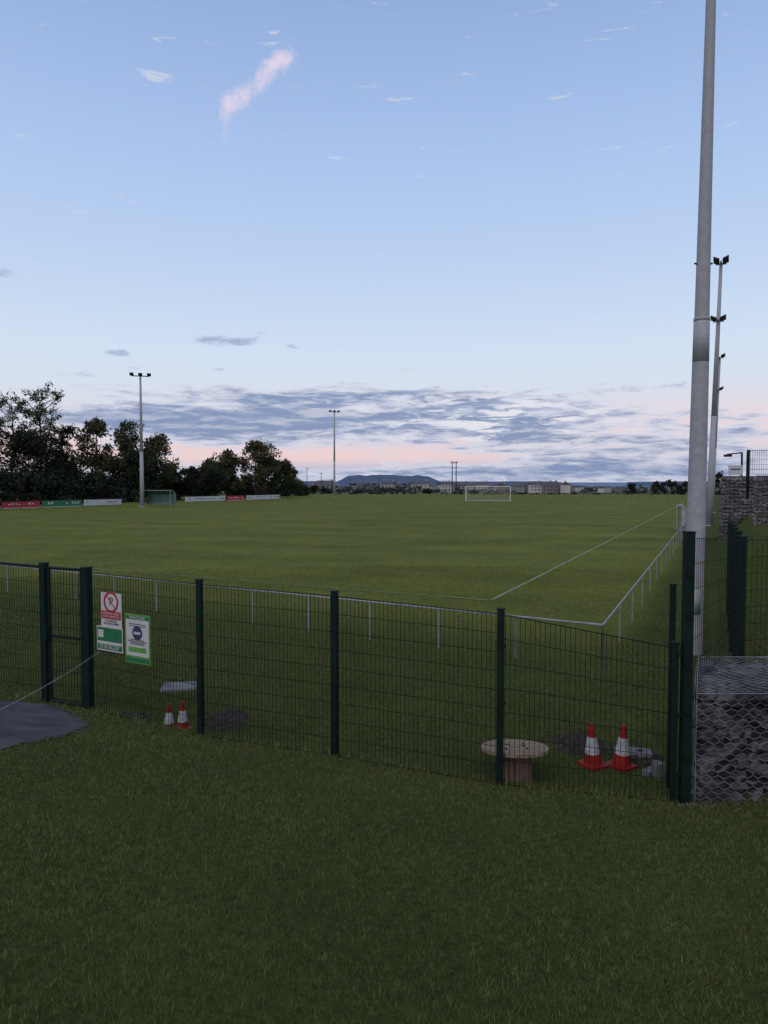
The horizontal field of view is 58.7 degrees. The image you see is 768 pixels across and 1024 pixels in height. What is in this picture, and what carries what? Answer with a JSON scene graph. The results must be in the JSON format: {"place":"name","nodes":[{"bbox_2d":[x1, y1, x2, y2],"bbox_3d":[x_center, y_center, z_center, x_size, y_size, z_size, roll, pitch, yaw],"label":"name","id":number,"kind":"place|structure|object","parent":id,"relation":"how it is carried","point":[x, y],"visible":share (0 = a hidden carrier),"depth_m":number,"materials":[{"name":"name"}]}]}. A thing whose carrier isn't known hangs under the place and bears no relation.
{"place":"outdoors","nodes":[
{"label":"outdoors","id":0,"kind":"place"},
{"bbox_2d":[0,699,87,749],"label":"tarmac path","id":1,"kind":"structure","parent":0,"point":[24,722],"depth_m":7.90,"materials":[{"name":"grey asphalt"}]},
{"bbox_2d":[49,423,77,461],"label":"tree","id":2,"kind":"object","parent":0,"point":[63,437],"visible":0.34,"depth_m":110.99,"materials":[{"name":"green plant"}]},
{"bbox_2d":[160,681,196,691],"bbox_3d":[-3.283,2.812,10.962,0.540,0.058,0.460,0,3,-9],"label":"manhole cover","id":3,"kind":"object","parent":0,"point":[169,686],"visible":0.64,"depth_m":10.90,"materials":[{"name":"concrete"}]},
{"bbox_2d":[0,487,767,1023],"bbox_3d":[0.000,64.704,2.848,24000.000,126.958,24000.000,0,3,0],"label":"grass ground","id":4,"kind":"structure","parent":0,"point":[472,533],"depth_m":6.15,"materials":[{"name":"green plant"}]},
{"bbox_2d":[1,501,39,509],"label":"advertising board","id":5,"kind":"object","parent":4,"relation":"on","point":[26,504],"visible":0.83,"depth_m":79.13,"materials":[{"name":"metal"}]},
{"bbox_2d":[0,562,41,700],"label":"green fence","id":6,"kind":"object","parent":4,"relation":"on","point":[26,581],"visible":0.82,"depth_m":10.00,"materials":[{"name":"metal"}]},
{"bbox_2d":[0,391,46,477],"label":"ash tree","id":7,"kind":"object","parent":4,"relation":"on","point":[3,402],"visible":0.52,"depth_m":104.69,"materials":[{"name":"green plant"}]},
{"bbox_2d":[0,425,68,479],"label":"hawthorn tree","id":8,"kind":"object","parent":4,"relation":"on","point":[37,449],"visible":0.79,"depth_m":99.48,"materials":[{"name":"green plant"}]},
{"bbox_2d":[12,382,64,479],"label":"ash tree","id":9,"kind":"object","parent":4,"relation":"on","point":[37,413],"visible":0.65,"depth_m":105.10,"materials":[{"name":"green plant"}]},
{"bbox_2d":[36,446,85,486],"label":"hawthorn tree","id":10,"kind":"object","parent":4,"relation":"on","point":[72,466],"visible":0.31,"depth_m":107.16,"materials":[{"name":"green plant"}]},
{"bbox_2d":[42,500,81,508],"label":"advertising board","id":11,"kind":"object","parent":4,"relation":"on","point":[67,503],"visible":0.87,"depth_m":83.30,"materials":[{"name":"metal"}]},
{"bbox_2d":[38,562,94,709],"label":"pedestrian gate","id":12,"kind":"structure","parent":4,"relation":"on","point":[47,635],"depth_m":9.67,"materials":[{"name":"green metal"}]},
{"bbox_2d":[67,416,118,479],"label":"sycamore tree","id":13,"kind":"object","parent":4,"relation":"on","point":[96,426],"visible":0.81,"depth_m":108.26,"materials":[{"name":"green plant"}]},
{"bbox_2d":[84,499,121,505],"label":"advertising board","id":14,"kind":"object","parent":4,"relation":"on","point":[105,502],"visible":0.9,"depth_m":87.80,"materials":[{"name":"metal"}]},
{"bbox_2d":[105,419,154,476],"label":"sycamore tree","id":15,"kind":"object","parent":4,"relation":"on","point":[124,442],"visible":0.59,"depth_m":111.73,"materials":[{"name":"green plant"}]},
{"bbox_2d":[120,711,149,721],"bbox_3d":[-3.485,2.888,9.558,0.440,0.240,0.500,0,3,0],"label":"soil mound","id":16,"kind":"object","parent":4,"relation":"on","point":[137,715],"visible":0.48,"depth_m":9.55,"materials":[{"name":"brown soil"}]},
{"bbox_2d":[129,372,150,506],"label":"floodlight mast","id":17,"kind":"object","parent":4,"relation":"on","point":[142,503],"visible":0.94,"depth_m":87.61,"materials":[{"name":"metal"}]},
{"bbox_2d":[115,450,169,497],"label":"hawthorn tree","id":18,"kind":"object","parent":4,"relation":"on","point":[150,467],"visible":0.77,"depth_m":110.17,"materials":[{"name":"green plant"}]},
{"bbox_2d":[0,489,294,508],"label":"boundary fence","id":19,"kind":"object","parent":4,"relation":"on","point":[138,500],"visible":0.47,"depth_m":100.69,"materials":[{"name":"green metal"}]},
{"bbox_2d":[0,465,310,505],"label":"hedge","id":20,"kind":"object","parent":4,"relation":"on","point":[21,485],"visible":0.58,"depth_m":102.83,"materials":[{"name":"green plant"}]},
{"bbox_2d":[144,490,175,506],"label":"team dugout","id":21,"kind":"object","parent":4,"relation":"on","point":[160,497],"visible":1,"depth_m":89.20,"materials":[{"name":"plastic"}]},
{"bbox_2d":[143,432,182,488],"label":"sycamore tree","id":22,"kind":"object","parent":4,"relation":"on","point":[157,442],"visible":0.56,"depth_m":115.29,"materials":[{"name":"green plant"}]},
{"bbox_2d":[164,703,173,728],"bbox_3d":[-2.872,2.746,9.114,0.198,0.378,0.198,-1,3,-27],"label":"traffic cone","id":23,"kind":"object","parent":4,"relation":"on","point":[166,723],"visible":0.39,"depth_m":9.07,"materials":[{"name":"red plastic"}]},
{"bbox_2d":[166,465,185,490],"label":"hawthorn tree","id":24,"kind":"object","parent":4,"relation":"on","point":[179,482],"visible":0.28,"depth_m":119.65,"materials":[{"name":"green plant"}]},
{"bbox_2d":[176,701,193,729],"bbox_3d":[-2.647,2.679,8.970,0.198,0.378,0.198,2,3,36],"label":"traffic cone","id":25,"kind":"object","parent":4,"relation":"on","point":[182,722],"visible":0.82,"depth_m":8.93,"materials":[{"name":"red plastic"}]},
{"bbox_2d":[182,466,201,496],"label":"hawthorn tree","id":26,"kind":"object","parent":4,"relation":"on","point":[191,469],"visible":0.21,"depth_m":124.20,"materials":[{"name":"green plant"}]},
{"bbox_2d":[180,465,229,496],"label":"hawthorn tree","id":27,"kind":"object","parent":4,"relation":"on","point":[207,476],"visible":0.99,"depth_m":122.03,"materials":[{"name":"green plant"}]},
{"bbox_2d":[185,496,224,502],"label":"advertising board","id":28,"kind":"object","parent":4,"relation":"on","point":[205,499],"visible":0.92,"depth_m":106.07,"materials":[{"name":"metal"}]},
{"bbox_2d":[198,458,232,495],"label":"oak tree","id":29,"kind":"object","parent":4,"relation":"on","point":[210,463],"visible":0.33,"depth_m":127.33,"materials":[{"name":"green plant"}]},
{"bbox_2d":[205,708,248,731],"bbox_3d":[-2.204,2.926,9.480,0.680,0.243,1.000,0,3,0],"label":"soil mound","id":30,"kind":"object","parent":4,"relation":"on","point":[228,713],"visible":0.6,"depth_m":9.41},
{"bbox_2d":[211,448,246,495],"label":"oak tree","id":31,"kind":"object","parent":4,"relation":"on","point":[229,460],"visible":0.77,"depth_m":129.26,"materials":[{"name":"green plant"}]},
{"bbox_2d":[226,495,244,501],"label":"advertising board","id":32,"kind":"object","parent":4,"relation":"on","point":[235,498],"visible":0.89,"depth_m":111.32,"materials":[{"name":"metal"}]},
{"bbox_2d":[232,437,281,494],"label":"oak tree","id":33,"kind":"object","parent":4,"relation":"on","point":[256,447],"visible":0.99,"depth_m":130.54,"materials":[{"name":"green plant"}]},
{"bbox_2d":[246,494,278,500],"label":"advertising board","id":34,"kind":"object","parent":4,"relation":"on","point":[258,497],"visible":0.92,"depth_m":116.91,"materials":[{"name":"metal"}]},
{"bbox_2d":[251,457,285,494],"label":"oak tree","id":35,"kind":"object","parent":4,"relation":"on","point":[276,476],"visible":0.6,"depth_m":133.12,"materials":[{"name":"green plant"}]},
{"bbox_2d":[273,457,303,497],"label":"oak tree","id":36,"kind":"object","parent":4,"relation":"on","point":[291,481],"visible":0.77,"depth_m":136.93,"materials":[{"name":"green plant"}]},
{"bbox_2d":[329,410,339,495],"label":"floodlight mast","id":37,"kind":"object","parent":4,"relation":"on","point":[334,411],"visible":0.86,"depth_m":151.71,"materials":[{"name":"metal"}]},
{"bbox_2d":[1,491,682,509],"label":"pitch rail fence","id":38,"kind":"object","parent":4,"relation":"on","point":[321,495],"visible":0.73,"depth_m":129.19,"materials":[{"name":"metal"}]},
{"bbox_2d":[0,520,686,669],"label":"pitch rail fence","id":39,"kind":"object","parent":4,"relation":"on","point":[578,622],"visible":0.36,"depth_m":14.54,"materials":[{"name":"white metal"}]},
{"bbox_2d":[4,498,683,599],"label":"pitch line markings","id":40,"kind":"object","parent":4,"relation":"on","point":[422,594],"visible":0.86,"depth_m":23.75,"materials":[{"name":"paint"}]},
{"bbox_2d":[89,572,682,801],"bbox_3d":[-0.652,2.007,8.023,7.617,2.303,0.349,1,3,21],"label":"green fence","id":41,"kind":"object","parent":4,"relation":"on","point":[335,668],"visible":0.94,"depth_m":7.65,"materials":[{"name":"metal"}]},
{"bbox_2d":[0,652,98,709],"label":"gate rope","id":42,"kind":"object","parent":41,"relation":"attached to","point":[52,681],"visible":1,"depth_m":8.03,"materials":[{"name":"fabric"}]},
{"bbox_2d":[97,625,122,653],"bbox_3d":[-3.721,1.727,9.269,0.511,0.332,0.021,1,3,29],"label":"assembly point sign","id":43,"kind":"object","parent":41,"relation":"attached to","point":[110,639],"visible":1,"depth_m":9.26,"materials":[{"name":"green plastic"}]},
{"bbox_2d":[101,591,121,628],"bbox_3d":[-3.697,1.321,9.245,0.403,0.496,0.013,1,3,29],"label":"no parking sign","id":44,"kind":"object","parent":41,"relation":"attached to","point":[111,609],"visible":1,"depth_m":9.24,"materials":[{"name":"white plastic"}]},
{"bbox_2d":[125,613,150,665],"bbox_3d":[-3.257,1.679,9.019,0.471,0.655,0.013,1,3,29],"label":"welcome notice sign","id":45,"kind":"object","parent":41,"relation":"attached to","point":[137,641],"visible":1,"depth_m":9.01,"materials":[{"name":"white plastic"}]},
{"bbox_2d":[454,461,457,491],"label":"utility pole","id":46,"kind":"object","parent":4,"relation":"on","point":[456,475],"visible":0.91,"depth_m":229.58,"materials":[{"name":"grey metal"}]},
{"bbox_2d":[465,486,510,500],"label":"football goal","id":47,"kind":"object","parent":4,"relation":"on","point":[485,499],"visible":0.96,"depth_m":114.36,"materials":[{"name":"white paint"}]},
{"bbox_2d":[306,479,687,492],"bbox_3d":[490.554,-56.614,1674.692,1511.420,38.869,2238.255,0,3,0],"label":"distant houses","id":48,"kind":"structure","parent":4,"relation":"on","point":[550,486],"depth_m":590.90,"materials":[{"name":"brick"}]},
{"bbox_2d":[481,739,548,781],"bbox_3d":[1.447,2.894,7.528,0.740,0.701,0.819,0,3,0],"label":"cable drum","id":49,"kind":"object","parent":4,"relation":"on","point":[523,771],"visible":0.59,"depth_m":7.39,"materials":[{"name":"brown wood"}]},
{"bbox_2d":[310,484,719,493],"bbox_3d":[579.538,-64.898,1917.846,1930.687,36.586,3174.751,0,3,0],"label":"distant trees","id":50,"kind":"object","parent":4,"relation":"on","point":[387,489],"visible":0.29,"depth_m":379.53,"materials":[{"name":"green plant"}]},
{"bbox_2d":[309,471,722,494],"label":"hedge trees","id":51,"kind":"object","parent":4,"relation":"on","point":[631,486],"visible":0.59,"depth_m":209.16,"materials":[{"name":"green plant"}]},
{"bbox_2d":[511,485,523,492],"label":"apartment building","id":52,"kind":"structure","parent":4,"relation":"on","point":[517,488],"depth_m":634.32,"materials":[{"name":"brick"}]},
{"bbox_2d":[547,729,612,756],"bbox_3d":[2.466,2.892,8.534,0.840,0.202,0.840,0,3,0],"label":"soil mound","id":53,"kind":"object","parent":4,"relation":"on","point":[563,748],"visible":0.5,"depth_m":8.45,"materials":[{"name":"brown soil"}]},
{"bbox_2d":[577,723,609,771],"bbox_3d":[2.428,2.699,7.919,0.260,0.499,0.260,-1,3,-26],"label":"traffic cone","id":54,"kind":"object","parent":4,"relation":"on","point":[593,737],"visible":0.83,"depth_m":7.86,"materials":[{"name":"red plastic"}]},
{"bbox_2d":[605,724,637,772],"bbox_3d":[2.748,2.704,7.901,0.260,0.499,0.260,-1,3,-31],"label":"traffic cone","id":55,"kind":"object","parent":4,"relation":"on","point":[613,763],"visible":0.88,"depth_m":7.84,"materials":[{"name":"red plastic"}]},
{"bbox_2d":[614,746,653,758],"bbox_3d":[2.999,2.908,8.207,0.420,0.080,0.220,1,3,11],"label":"concrete slab","id":56,"kind":"object","parent":4,"relation":"on","point":[644,750],"depth_m":8.15,"materials":[{"name":"grey concrete"}]},
{"bbox_2d":[630,749,663,768],"bbox_3d":[3.089,2.929,8.130,0.600,0.164,0.600,0,3,0],"label":"soil mound","id":57,"kind":"object","parent":4,"relation":"on","point":[635,760],"visible":0.32,"depth_m":8.00,"materials":[{"name":"brown soil"}]},
{"bbox_2d":[642,760,665,780],"bbox_3d":[3.045,2.886,7.654,0.200,0.200,0.231,-2,3,-34],"label":"broken concrete block","id":58,"kind":"object","parent":4,"relation":"on","point":[652,770],"depth_m":7.60,"materials":[{"name":"grey concrete"}]},
{"bbox_2d":[676,504,686,530],"bbox_3d":[19.656,0.368,45.095,0.686,1.700,1.680,1,3,26],"label":"team dugout","id":59,"kind":"object","parent":4,"relation":"on","point":[684,515],"visible":0.81,"depth_m":44.42,"materials":[{"name":"plastic"}]},
{"bbox_2d":[686,0,715,655],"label":"floodlight mast","id":60,"kind":"object","parent":4,"relation":"on","point":[696,495],"visible":0.81,"depth_m":12.42,"materials":[{"name":"metal"}]},
{"bbox_2d":[666,522,767,804],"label":"tall fence","id":61,"kind":"object","parent":4,"relation":"on","point":[736,590],"visible":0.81,"depth_m":7.23,"materials":[{"name":"green metal"}]},
{"bbox_2d":[706,255,728,525],"bbox_3d":[24.074,-8.604,49.633,1.415,19.324,1.387,1,3,27],"label":"floodlight mast","id":62,"kind":"object","parent":4,"relation":"on","point":[719,318],"visible":0.92,"depth_m":49.46,"materials":[{"name":"metal"}]},
{"bbox_2d":[713,353,724,512],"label":"floodlight mast","id":63,"kind":"object","parent":4,"relation":"on","point":[719,387],"visible":0.45,"depth_m":70.64,"materials":[{"name":"metal"}]},
{"bbox_2d":[679,799,767,806],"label":"loose stones","id":64,"kind":"object","parent":4,"relation":"on","point":[717,803],"visible":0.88,"depth_m":6.72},
{"bbox_2d":[690,656,767,802],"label":"gabion wall","id":65,"kind":"structure","parent":4,"relation":"on","point":[730,724],"depth_m":6.87,"materials":[{"name":"stone"}]},
{"bbox_2d":[718,476,754,540],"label":"gabion wall","id":66,"kind":"structure","parent":4,"relation":"on","point":[736,507],"depth_m":35.02,"materials":[{"name":"stone"}]},
{"bbox_2d":[724,452,742,475],"bbox_3d":[18.405,-1.794,35.956,0.987,2.736,0.200,0,3,0],"label":"lamp post","id":67,"kind":"object","parent":66,"relation":"on","point":[728,455],"visible":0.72,"depth_m":35.87,"materials":[{"name":"metal"}]},
{"bbox_2d":[728,465,742,475],"bbox_3d":[18.348,-1.709,35.673,0.720,1.450,0.097,0,3,0],"label":"information sign","id":68,"kind":"object","parent":66,"relation":"on","point":[735,469],"visible":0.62,"depth_m":35.62,"materials":[{"name":"metal"}]},
{"bbox_2d":[752,476,767,525],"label":"gabion wall","id":69,"kind":"structure","parent":4,"relation":"on","point":[760,508],"depth_m":27.66,"materials":[{"name":"stone"}]},
{"bbox_2d":[745,450,767,498],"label":"green fence","id":70,"kind":"object","parent":69,"relation":"on","point":[748,460],"visible":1,"depth_m":28.30,"materials":[{"name":"metal"}]},
{"bbox_2d":[0,0,767,481],"label":"sky","id":71,"kind":"structure","parent":0,"point":[464,232],"materials":[{"name":"blue"}]},
{"bbox_2d":[337,475,438,484],"bbox_3d":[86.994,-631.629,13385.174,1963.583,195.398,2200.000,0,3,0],"label":"headland hill","id":72,"kind":"structure","parent":0,"point":[375,479],"depth_m":12568.72,"materials":[{"name":"blue"}]},
{"bbox_2d":[128,482,706,486],"bbox_3d":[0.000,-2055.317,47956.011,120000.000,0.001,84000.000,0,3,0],"label":"sea","id":73,"kind":"structure","parent":0,"point":[593,484],"depth_m":24427.19,"materials":[{"name":"liquid"}]},
{"bbox_2d":[452,461,452,491],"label":"utility pole","id":74,"kind":"object","parent":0,"point":[452,476],"visible":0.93,"depth_m":229.56,"materials":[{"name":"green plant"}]},
{"bbox_2d":[239,481,720,485],"bbox_3d":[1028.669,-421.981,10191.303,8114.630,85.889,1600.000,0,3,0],"label":"coast hills","id":75,"kind":"structure","parent":0,"point":[509,483],"depth_m":10351.31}
]}

